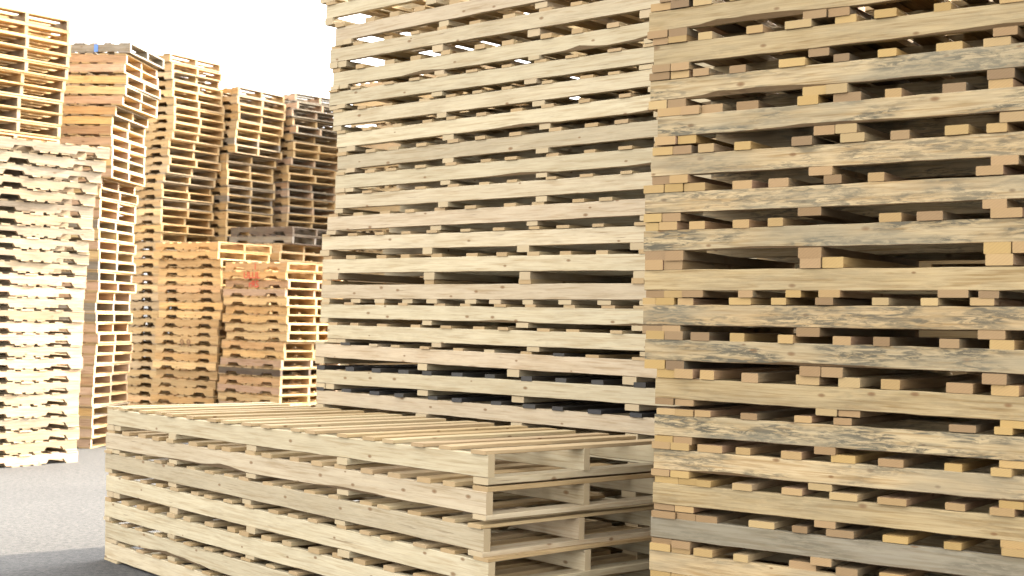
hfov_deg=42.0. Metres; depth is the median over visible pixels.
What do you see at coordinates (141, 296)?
notched pallet
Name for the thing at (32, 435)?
notched pallet
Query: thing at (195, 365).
notched pallet
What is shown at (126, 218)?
wooden pallet
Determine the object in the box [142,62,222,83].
notched pallet
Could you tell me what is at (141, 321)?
notched pallet
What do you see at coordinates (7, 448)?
notched pallet
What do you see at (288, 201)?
notched pallet
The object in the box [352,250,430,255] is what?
long pallet
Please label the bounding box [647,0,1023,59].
weathered pallet
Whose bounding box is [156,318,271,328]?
notched pallet
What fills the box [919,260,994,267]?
long pallet
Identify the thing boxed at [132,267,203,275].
notched pallet
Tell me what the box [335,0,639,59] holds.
long pallet
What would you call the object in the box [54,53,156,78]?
wooden pallet
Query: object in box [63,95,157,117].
wooden pallet
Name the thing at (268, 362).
notched pallet
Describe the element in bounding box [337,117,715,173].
long pallet
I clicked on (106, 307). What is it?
wooden pallet
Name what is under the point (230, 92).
notched pallet
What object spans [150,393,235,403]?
notched pallet
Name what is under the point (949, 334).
long pallet
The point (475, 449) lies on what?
long pallet
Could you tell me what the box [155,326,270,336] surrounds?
notched pallet
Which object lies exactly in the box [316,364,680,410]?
long pallet
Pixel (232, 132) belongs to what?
notched pallet
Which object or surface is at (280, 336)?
notched pallet
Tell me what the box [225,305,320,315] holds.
notched pallet
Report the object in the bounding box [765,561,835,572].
weathered pallet
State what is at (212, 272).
notched pallet
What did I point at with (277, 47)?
sky
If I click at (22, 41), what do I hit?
notched pallet
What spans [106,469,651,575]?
long pallet
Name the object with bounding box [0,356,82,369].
notched pallet
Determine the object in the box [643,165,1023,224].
weathered pallet
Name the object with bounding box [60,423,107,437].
wooden pallet
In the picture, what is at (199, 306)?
notched pallet
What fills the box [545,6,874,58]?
long pallet
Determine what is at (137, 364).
notched pallet
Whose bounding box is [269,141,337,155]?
notched pallet
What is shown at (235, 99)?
notched pallet
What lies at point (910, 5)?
weathered pallet
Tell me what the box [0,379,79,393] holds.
notched pallet
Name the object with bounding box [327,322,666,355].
long pallet
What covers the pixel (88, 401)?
wooden pallet
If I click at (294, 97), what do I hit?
notched pallet
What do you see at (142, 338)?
notched pallet
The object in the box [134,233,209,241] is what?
notched pallet
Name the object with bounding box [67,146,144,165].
wooden pallet
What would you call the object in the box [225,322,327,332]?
notched pallet
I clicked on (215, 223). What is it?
notched pallet
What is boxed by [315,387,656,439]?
long pallet
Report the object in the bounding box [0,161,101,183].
notched pallet
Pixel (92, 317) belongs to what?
wooden pallet
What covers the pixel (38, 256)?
notched pallet
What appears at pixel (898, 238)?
weathered pallet
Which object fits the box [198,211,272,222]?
notched pallet
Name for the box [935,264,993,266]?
long pallet
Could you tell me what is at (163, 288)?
notched pallet
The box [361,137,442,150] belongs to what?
long pallet
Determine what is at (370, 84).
long pallet
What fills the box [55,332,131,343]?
wooden pallet
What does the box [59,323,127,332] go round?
wooden pallet
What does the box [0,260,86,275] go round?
notched pallet
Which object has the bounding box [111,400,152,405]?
notched pallet
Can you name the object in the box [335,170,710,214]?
long pallet
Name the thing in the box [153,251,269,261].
notched pallet
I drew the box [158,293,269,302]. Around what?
notched pallet
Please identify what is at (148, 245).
notched pallet
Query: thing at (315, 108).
notched pallet
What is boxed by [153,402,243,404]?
notched pallet
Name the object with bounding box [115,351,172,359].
notched pallet
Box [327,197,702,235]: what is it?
long pallet
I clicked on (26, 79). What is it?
notched pallet
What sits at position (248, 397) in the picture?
notched pallet
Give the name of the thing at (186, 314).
notched pallet
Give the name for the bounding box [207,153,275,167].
notched pallet
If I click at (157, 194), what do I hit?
notched pallet
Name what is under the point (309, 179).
notched pallet
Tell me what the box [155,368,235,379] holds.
notched pallet
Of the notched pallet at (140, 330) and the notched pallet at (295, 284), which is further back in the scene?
the notched pallet at (140, 330)
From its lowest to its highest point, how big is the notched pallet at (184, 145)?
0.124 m
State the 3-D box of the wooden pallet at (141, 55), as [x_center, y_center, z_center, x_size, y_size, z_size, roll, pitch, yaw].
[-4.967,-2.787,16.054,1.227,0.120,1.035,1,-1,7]
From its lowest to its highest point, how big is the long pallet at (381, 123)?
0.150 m
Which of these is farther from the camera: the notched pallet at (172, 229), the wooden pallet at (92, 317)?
the notched pallet at (172, 229)
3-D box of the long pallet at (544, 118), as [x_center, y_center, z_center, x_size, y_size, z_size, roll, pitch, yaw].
[0.547,-1.008,8.501,3.762,0.154,1.224,0,-2,43]
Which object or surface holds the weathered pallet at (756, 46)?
on the weathered pallet at (990, 59)
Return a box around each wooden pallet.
[0,301,130,312]
[43,249,133,263]
[48,135,145,156]
[49,84,157,108]
[50,115,144,137]
[51,74,160,98]
[51,105,148,127]
[52,382,127,395]
[53,62,158,87]
[53,229,134,243]
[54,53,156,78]
[54,372,126,385]
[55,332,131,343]
[55,342,132,354]
[55,353,131,364]
[55,433,121,448]
[56,42,163,68]
[57,363,129,375]
[58,392,127,406]
[58,402,129,417]
[59,291,130,302]
[59,312,132,322]
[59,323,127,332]
[59,413,106,427]
[60,125,143,145]
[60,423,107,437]
[61,270,131,282]
[62,281,136,292]
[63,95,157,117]
[63,260,135,273]
[65,167,144,186]
[65,240,136,254]
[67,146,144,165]
[68,219,133,233]
[70,209,135,224]
[72,198,135,214]
[73,187,138,204]
[74,177,135,194]
[83,156,144,175]
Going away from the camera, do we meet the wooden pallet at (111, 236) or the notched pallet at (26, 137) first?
the notched pallet at (26, 137)
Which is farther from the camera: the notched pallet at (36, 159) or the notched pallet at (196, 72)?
the notched pallet at (196, 72)
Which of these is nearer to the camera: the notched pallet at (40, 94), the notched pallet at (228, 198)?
the notched pallet at (40, 94)
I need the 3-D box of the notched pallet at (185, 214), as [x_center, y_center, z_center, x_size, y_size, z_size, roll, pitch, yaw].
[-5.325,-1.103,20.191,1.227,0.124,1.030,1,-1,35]
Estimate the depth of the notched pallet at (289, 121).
21.61 m
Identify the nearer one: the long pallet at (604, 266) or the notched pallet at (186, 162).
the long pallet at (604, 266)
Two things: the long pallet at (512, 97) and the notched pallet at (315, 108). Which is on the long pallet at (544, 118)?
the long pallet at (512, 97)
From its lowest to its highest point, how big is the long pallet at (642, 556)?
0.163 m
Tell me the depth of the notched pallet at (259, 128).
20.75 m
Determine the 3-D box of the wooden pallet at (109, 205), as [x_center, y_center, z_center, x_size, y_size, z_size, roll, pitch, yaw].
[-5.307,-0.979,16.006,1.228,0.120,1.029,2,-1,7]
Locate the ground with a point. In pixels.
(52, 520)
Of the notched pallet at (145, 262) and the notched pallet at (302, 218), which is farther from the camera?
the notched pallet at (302, 218)
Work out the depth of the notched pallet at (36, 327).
13.70 m
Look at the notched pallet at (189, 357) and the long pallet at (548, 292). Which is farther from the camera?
the notched pallet at (189, 357)
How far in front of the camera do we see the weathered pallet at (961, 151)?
5.43 m
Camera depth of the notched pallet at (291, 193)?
21.60 m
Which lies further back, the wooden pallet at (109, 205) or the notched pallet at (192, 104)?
the notched pallet at (192, 104)
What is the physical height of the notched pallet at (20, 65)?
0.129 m
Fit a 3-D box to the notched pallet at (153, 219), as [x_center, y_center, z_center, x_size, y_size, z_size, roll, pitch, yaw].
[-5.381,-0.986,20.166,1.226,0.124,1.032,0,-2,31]
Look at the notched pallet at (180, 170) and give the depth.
19.89 m
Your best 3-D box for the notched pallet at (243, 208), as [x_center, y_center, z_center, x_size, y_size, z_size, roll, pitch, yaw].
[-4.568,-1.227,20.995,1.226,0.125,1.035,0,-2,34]
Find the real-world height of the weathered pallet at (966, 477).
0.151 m
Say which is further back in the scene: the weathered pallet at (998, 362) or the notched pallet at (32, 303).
the notched pallet at (32, 303)
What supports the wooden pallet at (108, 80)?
on the wooden pallet at (106, 90)
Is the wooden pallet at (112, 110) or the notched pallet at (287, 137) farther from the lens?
the notched pallet at (287, 137)
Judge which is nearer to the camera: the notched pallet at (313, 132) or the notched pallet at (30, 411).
the notched pallet at (30, 411)
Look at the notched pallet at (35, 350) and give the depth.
13.66 m
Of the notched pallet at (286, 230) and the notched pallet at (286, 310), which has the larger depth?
the notched pallet at (286, 230)
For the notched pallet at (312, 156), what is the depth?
21.62 m
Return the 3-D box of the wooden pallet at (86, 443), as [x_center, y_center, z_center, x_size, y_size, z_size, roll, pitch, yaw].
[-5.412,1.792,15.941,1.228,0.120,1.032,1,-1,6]
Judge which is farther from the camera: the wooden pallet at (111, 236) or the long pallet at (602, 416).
the wooden pallet at (111, 236)
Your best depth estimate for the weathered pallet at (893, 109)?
5.41 m
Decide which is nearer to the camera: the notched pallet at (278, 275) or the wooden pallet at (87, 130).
the wooden pallet at (87, 130)
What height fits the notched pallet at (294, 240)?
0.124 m
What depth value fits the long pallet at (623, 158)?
8.37 m
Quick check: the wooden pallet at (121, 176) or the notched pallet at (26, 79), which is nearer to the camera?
the notched pallet at (26, 79)
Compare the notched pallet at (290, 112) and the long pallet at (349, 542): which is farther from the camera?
the notched pallet at (290, 112)
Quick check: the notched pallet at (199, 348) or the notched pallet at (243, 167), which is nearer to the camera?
the notched pallet at (199, 348)
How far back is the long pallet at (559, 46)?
8.38 m
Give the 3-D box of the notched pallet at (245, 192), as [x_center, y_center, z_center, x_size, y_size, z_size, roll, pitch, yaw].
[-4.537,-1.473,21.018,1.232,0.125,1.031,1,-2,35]
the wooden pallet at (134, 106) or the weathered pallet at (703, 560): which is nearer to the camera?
the weathered pallet at (703, 560)
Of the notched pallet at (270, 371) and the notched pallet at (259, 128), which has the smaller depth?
the notched pallet at (270, 371)
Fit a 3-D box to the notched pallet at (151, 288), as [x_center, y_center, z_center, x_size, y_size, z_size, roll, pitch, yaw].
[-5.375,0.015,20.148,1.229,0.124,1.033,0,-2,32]
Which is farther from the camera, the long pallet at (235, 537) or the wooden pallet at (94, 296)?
the wooden pallet at (94, 296)
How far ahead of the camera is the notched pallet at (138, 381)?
19.61 m
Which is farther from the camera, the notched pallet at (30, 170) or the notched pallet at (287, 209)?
the notched pallet at (287, 209)
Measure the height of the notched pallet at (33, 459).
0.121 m
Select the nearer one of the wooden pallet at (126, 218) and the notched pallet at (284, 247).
the wooden pallet at (126, 218)
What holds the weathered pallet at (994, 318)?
on the weathered pallet at (998, 362)
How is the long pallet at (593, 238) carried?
on the long pallet at (604, 266)
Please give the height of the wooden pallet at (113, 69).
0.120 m
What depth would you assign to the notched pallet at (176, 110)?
19.96 m
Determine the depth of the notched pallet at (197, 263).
18.16 m
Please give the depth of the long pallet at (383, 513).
6.52 m
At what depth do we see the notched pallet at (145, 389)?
19.65 m
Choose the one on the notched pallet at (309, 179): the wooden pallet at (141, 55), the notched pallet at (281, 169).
the notched pallet at (281, 169)
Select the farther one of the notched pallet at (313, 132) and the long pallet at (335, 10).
the notched pallet at (313, 132)
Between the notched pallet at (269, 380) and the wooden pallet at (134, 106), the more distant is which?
the notched pallet at (269, 380)
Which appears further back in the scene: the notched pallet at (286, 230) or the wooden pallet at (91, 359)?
the notched pallet at (286, 230)
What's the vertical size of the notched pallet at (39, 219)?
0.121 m
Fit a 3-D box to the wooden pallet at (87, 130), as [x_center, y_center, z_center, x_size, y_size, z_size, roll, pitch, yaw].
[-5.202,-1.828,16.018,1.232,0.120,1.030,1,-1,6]
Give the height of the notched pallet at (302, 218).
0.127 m
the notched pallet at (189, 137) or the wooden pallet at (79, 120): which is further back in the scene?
the notched pallet at (189, 137)
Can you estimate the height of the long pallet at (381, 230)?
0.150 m
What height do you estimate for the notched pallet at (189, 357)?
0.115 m
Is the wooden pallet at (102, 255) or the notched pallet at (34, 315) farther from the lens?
the wooden pallet at (102, 255)
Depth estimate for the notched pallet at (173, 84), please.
19.97 m
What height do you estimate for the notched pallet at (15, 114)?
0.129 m
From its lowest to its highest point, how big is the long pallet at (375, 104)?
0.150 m
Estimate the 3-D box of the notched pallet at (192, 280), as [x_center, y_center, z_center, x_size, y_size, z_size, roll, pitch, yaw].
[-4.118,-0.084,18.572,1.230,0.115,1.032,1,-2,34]
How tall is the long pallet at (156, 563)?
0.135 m
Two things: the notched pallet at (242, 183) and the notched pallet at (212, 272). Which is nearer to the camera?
the notched pallet at (212, 272)
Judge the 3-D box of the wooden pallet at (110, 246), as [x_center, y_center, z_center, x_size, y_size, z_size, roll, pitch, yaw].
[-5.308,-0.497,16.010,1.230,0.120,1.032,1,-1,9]
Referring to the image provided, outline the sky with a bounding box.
[0,0,579,315]
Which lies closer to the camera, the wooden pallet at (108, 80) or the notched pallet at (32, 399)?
the notched pallet at (32, 399)
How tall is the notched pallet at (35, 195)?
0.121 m
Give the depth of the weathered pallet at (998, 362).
5.35 m
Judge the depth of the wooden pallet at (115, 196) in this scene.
15.95 m
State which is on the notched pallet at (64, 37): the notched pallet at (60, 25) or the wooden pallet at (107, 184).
the notched pallet at (60, 25)
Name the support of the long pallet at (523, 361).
on the long pallet at (638, 396)
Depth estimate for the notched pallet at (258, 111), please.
20.73 m
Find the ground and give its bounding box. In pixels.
[0,316,358,575]
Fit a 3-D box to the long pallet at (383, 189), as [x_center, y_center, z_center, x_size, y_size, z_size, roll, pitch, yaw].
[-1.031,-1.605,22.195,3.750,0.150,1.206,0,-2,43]
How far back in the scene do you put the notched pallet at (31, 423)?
13.63 m
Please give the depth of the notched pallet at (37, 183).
13.72 m
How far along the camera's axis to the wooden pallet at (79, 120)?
15.51 m
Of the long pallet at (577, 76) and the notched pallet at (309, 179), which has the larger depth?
the notched pallet at (309, 179)
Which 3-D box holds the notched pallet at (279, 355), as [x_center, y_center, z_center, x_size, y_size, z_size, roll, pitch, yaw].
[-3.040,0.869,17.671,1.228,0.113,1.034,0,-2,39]
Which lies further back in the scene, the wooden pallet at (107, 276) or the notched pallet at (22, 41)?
the wooden pallet at (107, 276)
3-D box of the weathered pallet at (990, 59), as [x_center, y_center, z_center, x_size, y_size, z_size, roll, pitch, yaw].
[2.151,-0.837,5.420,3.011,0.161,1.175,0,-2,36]
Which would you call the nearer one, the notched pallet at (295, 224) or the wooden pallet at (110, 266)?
the wooden pallet at (110, 266)
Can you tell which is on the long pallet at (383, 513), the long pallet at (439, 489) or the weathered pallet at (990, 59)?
the long pallet at (439, 489)
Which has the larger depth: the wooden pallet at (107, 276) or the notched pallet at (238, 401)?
the notched pallet at (238, 401)
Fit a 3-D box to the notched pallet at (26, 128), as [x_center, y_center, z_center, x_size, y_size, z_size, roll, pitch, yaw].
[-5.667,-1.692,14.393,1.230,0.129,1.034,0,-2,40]
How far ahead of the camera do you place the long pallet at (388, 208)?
22.44 m
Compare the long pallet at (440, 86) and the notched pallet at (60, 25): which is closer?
the long pallet at (440, 86)
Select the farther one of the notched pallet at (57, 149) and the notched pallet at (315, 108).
the notched pallet at (315, 108)
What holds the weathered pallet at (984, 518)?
on the weathered pallet at (911, 549)
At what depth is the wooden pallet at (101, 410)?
15.59 m
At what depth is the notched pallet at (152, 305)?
19.64 m
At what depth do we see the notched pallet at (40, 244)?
13.69 m
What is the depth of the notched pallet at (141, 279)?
19.64 m
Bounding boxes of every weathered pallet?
[642,298,1023,339]
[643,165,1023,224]
[644,207,1023,268]
[644,254,1023,300]
[644,330,1023,384]
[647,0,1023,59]
[649,36,1023,118]
[649,542,993,575]
[651,122,1023,186]
[651,440,1023,509]
[651,509,1023,575]
[652,0,1023,93]
[653,474,1023,549]
[654,403,1023,468]
[655,78,1023,148]
[655,366,1023,428]
[660,0,967,26]
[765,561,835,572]
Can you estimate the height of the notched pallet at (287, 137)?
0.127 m
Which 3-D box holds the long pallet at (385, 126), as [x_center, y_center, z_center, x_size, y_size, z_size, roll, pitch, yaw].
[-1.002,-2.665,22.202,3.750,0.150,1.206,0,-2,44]
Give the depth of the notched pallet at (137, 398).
19.64 m
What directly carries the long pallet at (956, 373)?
on the long pallet
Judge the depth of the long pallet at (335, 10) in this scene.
9.31 m
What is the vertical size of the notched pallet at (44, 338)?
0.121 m
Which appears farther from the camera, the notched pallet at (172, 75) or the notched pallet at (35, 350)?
the notched pallet at (172, 75)
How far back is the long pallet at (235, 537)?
7.07 m
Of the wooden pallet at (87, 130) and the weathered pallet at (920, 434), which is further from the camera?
the wooden pallet at (87, 130)
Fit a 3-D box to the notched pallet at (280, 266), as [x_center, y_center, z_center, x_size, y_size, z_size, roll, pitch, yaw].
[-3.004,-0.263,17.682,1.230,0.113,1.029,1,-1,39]
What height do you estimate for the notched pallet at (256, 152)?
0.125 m
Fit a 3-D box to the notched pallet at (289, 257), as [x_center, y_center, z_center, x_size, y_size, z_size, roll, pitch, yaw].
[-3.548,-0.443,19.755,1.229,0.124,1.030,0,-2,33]
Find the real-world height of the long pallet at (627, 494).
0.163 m
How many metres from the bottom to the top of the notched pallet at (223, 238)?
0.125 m
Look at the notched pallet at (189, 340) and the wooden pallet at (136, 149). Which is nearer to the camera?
the wooden pallet at (136, 149)
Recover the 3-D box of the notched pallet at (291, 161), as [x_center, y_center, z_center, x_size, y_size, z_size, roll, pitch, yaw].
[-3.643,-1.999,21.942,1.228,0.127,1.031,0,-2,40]
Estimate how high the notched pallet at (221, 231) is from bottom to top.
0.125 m
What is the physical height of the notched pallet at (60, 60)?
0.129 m
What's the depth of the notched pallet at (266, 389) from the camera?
17.29 m
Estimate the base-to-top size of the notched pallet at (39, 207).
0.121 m
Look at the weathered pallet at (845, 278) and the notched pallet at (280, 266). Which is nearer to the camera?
the weathered pallet at (845, 278)
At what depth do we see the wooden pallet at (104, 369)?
15.88 m
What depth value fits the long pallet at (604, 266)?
8.49 m
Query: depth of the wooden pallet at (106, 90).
15.52 m
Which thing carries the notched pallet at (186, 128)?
on the notched pallet at (189, 137)
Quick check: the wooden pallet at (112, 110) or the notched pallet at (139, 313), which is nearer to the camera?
the wooden pallet at (112, 110)
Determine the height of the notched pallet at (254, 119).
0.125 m
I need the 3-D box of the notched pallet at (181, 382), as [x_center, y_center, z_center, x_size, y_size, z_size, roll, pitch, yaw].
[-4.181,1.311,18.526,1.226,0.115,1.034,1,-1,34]
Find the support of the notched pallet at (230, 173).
on the notched pallet at (242, 183)
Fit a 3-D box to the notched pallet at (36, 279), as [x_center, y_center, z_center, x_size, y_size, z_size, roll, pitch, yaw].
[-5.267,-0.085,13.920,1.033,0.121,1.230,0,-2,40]
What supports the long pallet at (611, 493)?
on the long pallet at (613, 522)
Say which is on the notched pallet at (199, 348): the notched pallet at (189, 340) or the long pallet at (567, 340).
the notched pallet at (189, 340)
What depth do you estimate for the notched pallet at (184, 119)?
19.90 m
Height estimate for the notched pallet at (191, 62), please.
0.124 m
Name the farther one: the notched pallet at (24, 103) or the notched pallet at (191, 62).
the notched pallet at (191, 62)
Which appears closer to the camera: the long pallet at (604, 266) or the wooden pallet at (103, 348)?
the long pallet at (604, 266)
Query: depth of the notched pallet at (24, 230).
13.72 m
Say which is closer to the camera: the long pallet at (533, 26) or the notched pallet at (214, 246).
the long pallet at (533, 26)
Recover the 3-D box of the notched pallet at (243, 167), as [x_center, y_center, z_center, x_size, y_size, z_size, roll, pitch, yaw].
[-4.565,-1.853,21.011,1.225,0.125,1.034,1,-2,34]
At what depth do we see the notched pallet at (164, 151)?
19.91 m
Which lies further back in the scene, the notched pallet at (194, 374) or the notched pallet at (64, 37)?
the notched pallet at (194, 374)
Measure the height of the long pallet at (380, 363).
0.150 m
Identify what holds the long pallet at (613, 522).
on the long pallet at (642, 556)
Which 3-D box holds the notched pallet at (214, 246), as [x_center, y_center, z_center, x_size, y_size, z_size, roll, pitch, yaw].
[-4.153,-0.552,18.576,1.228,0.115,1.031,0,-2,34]
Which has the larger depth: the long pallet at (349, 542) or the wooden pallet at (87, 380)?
the wooden pallet at (87, 380)
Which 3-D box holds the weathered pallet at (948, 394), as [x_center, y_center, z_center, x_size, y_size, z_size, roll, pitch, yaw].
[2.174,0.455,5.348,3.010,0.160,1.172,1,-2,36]
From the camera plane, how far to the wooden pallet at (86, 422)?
15.39 m
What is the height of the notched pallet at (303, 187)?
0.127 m
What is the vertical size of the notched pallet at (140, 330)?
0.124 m
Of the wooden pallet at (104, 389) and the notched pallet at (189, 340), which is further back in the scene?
the notched pallet at (189, 340)
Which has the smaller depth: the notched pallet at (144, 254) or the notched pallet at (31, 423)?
the notched pallet at (31, 423)
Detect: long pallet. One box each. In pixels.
[104,450,654,557]
[104,495,649,575]
[104,539,297,575]
[105,518,467,575]
[106,430,655,520]
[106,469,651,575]
[107,402,654,484]
[315,341,806,384]
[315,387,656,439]
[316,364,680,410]
[320,0,524,13]
[320,222,645,256]
[320,302,795,332]
[321,278,669,305]
[322,249,801,284]
[325,0,639,46]
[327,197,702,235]
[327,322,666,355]
[328,43,653,120]
[329,0,659,91]
[330,22,698,101]
[333,62,713,141]
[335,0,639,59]
[335,138,715,193]
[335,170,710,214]
[337,93,710,156]
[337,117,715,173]
[341,408,696,463]
[345,363,417,364]
[347,228,388,232]
[348,277,461,284]
[350,205,399,211]
[351,104,527,127]
[352,84,524,106]
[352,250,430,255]
[352,500,648,559]
[355,65,494,86]
[357,273,423,276]
[359,499,647,554]
[360,117,436,128]
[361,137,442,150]
[361,164,398,169]
[367,186,396,190]
[526,486,642,526]
[543,66,638,80]
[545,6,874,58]
[590,457,650,497]
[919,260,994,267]
[919,330,1023,339]
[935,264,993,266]
[937,371,984,374]
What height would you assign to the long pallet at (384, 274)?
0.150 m
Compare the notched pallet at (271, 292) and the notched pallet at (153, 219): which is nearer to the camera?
the notched pallet at (271, 292)
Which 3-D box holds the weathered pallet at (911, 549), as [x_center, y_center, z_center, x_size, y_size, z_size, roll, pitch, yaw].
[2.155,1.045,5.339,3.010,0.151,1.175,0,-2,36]
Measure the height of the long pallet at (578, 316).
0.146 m
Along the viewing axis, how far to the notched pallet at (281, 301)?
17.30 m
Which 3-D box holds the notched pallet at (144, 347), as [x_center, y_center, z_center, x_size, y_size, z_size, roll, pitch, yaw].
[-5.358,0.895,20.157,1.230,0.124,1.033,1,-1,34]
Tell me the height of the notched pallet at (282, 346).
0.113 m
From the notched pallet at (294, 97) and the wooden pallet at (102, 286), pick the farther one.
the notched pallet at (294, 97)
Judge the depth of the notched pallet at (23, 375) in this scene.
13.66 m
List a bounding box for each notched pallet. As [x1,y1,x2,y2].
[0,6,69,36]
[0,19,70,45]
[0,31,70,56]
[0,43,69,70]
[0,56,67,80]
[0,69,65,95]
[0,81,63,102]
[0,93,62,114]
[0,106,61,126]
[0,118,60,138]
[0,132,59,141]
[0,136,109,159]
[0,149,105,172]
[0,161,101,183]
[0,174,97,194]
[0,186,95,206]
[0,199,93,217]
[0,211,92,228]
[0,223,94,240]
[0,235,88,252]
[0,248,89,264]
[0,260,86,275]
[0,272,85,287]
[0,284,84,298]
[0,296,83,309]
[0,309,83,321]
[0,321,83,333]
[0,332,82,344]
[0,344,81,356]
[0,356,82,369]
[0,367,80,381]
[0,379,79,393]
[0,391,78,405]
[0,402,78,418]
[0,414,78,429]
[0,425,79,442]
[0,437,76,454]
[0,448,77,467]
[104,309,203,318]
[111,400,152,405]
[112,385,169,394]
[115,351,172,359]
[116,224,213,236]
[118,258,203,266]
[119,182,211,196]
[119,284,202,292]
[120,241,199,250]
[121,189,213,203]
[127,368,173,377]
[127,377,164,385]
[127,394,168,403]
[128,130,222,146]
[128,317,174,325]
[128,326,173,334]
[128,359,171,369]
[129,164,216,179]
[130,122,223,138]
[130,139,219,154]
[130,173,215,187]
[130,292,202,300]
[130,301,196,310]
[130,334,173,343]
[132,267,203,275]
[132,275,176,283]
[133,199,212,212]
[133,250,175,258]
[133,343,173,351]
[134,113,224,131]
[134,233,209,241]
[135,215,209,227]
[136,207,213,220]
[141,105,223,121]
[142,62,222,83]
[142,71,219,89]
[142,88,222,107]
[144,147,218,162]
[145,80,222,98]
[145,156,220,171]
[149,53,220,76]
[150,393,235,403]
[151,385,217,396]
[152,360,237,370]
[152,377,236,389]
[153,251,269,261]
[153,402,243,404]
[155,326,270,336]
[155,335,271,346]
[155,351,239,362]
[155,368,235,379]
[156,241,271,253]
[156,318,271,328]
[156,343,239,353]
[157,96,224,114]
[157,284,268,294]
[158,259,271,269]
[158,276,272,287]
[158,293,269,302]
[158,310,271,319]
[159,268,268,278]
[159,301,270,311]
[197,177,274,191]
[197,219,272,227]
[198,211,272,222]
[200,186,274,199]
[201,202,272,215]
[202,227,252,235]
[202,235,251,243]
[203,136,279,151]
[205,86,284,103]
[205,103,285,120]
[205,128,280,144]
[206,169,272,182]
[207,120,283,136]
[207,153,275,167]
[209,95,285,112]
[210,112,283,128]
[211,161,273,175]
[214,194,271,206]
[217,382,337,395]
[218,365,316,377]
[218,391,316,403]
[219,144,281,159]
[219,373,315,386]
[219,400,317,406]
[220,357,339,368]
[221,339,315,351]
[222,271,342,281]
[222,314,327,323]
[223,288,331,298]
[223,296,324,306]
[223,348,314,359]
[225,262,322,272]
[225,279,321,289]
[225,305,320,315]
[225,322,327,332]
[226,331,327,341]
[229,235,321,246]
[231,226,327,237]
[248,252,323,263]
[253,213,327,224]
[253,243,321,254]
[254,173,335,186]
[256,189,335,201]
[257,181,334,193]
[260,197,335,209]
[262,165,336,177]
[262,205,335,216]
[262,221,326,229]
[264,133,336,146]
[265,93,329,108]
[266,157,337,171]
[267,101,333,118]
[268,150,337,163]
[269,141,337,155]
[270,125,336,142]
[271,117,333,130]
[273,108,333,123]
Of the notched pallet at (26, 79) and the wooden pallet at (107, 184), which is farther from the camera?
the wooden pallet at (107, 184)
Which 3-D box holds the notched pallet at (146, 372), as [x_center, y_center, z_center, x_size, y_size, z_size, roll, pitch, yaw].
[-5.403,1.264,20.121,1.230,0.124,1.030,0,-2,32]
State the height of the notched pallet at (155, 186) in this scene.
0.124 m
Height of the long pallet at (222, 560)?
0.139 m
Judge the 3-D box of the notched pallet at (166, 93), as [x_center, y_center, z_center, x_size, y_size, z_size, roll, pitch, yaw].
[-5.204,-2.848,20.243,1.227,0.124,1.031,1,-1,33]
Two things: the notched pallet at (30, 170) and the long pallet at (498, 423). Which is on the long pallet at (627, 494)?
the long pallet at (498, 423)
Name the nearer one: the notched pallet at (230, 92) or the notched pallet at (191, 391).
the notched pallet at (191, 391)
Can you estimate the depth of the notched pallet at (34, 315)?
13.68 m
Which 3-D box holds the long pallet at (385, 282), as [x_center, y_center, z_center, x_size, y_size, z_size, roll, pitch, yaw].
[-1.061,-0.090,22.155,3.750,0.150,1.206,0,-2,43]
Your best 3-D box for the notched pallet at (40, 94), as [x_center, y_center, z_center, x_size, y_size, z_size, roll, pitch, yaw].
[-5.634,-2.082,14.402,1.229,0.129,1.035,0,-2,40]
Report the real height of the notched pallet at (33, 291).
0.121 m
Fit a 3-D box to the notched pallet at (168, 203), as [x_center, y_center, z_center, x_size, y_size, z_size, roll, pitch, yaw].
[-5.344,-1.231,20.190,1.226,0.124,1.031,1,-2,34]
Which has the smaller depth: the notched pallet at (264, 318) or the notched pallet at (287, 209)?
the notched pallet at (264, 318)
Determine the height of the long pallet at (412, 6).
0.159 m
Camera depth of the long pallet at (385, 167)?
22.53 m
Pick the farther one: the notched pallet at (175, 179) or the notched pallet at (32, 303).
the notched pallet at (175, 179)
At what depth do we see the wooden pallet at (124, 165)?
15.92 m
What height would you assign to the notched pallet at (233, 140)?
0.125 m
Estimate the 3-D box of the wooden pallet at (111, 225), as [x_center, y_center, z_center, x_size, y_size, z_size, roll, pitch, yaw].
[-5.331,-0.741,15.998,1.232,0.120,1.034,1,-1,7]

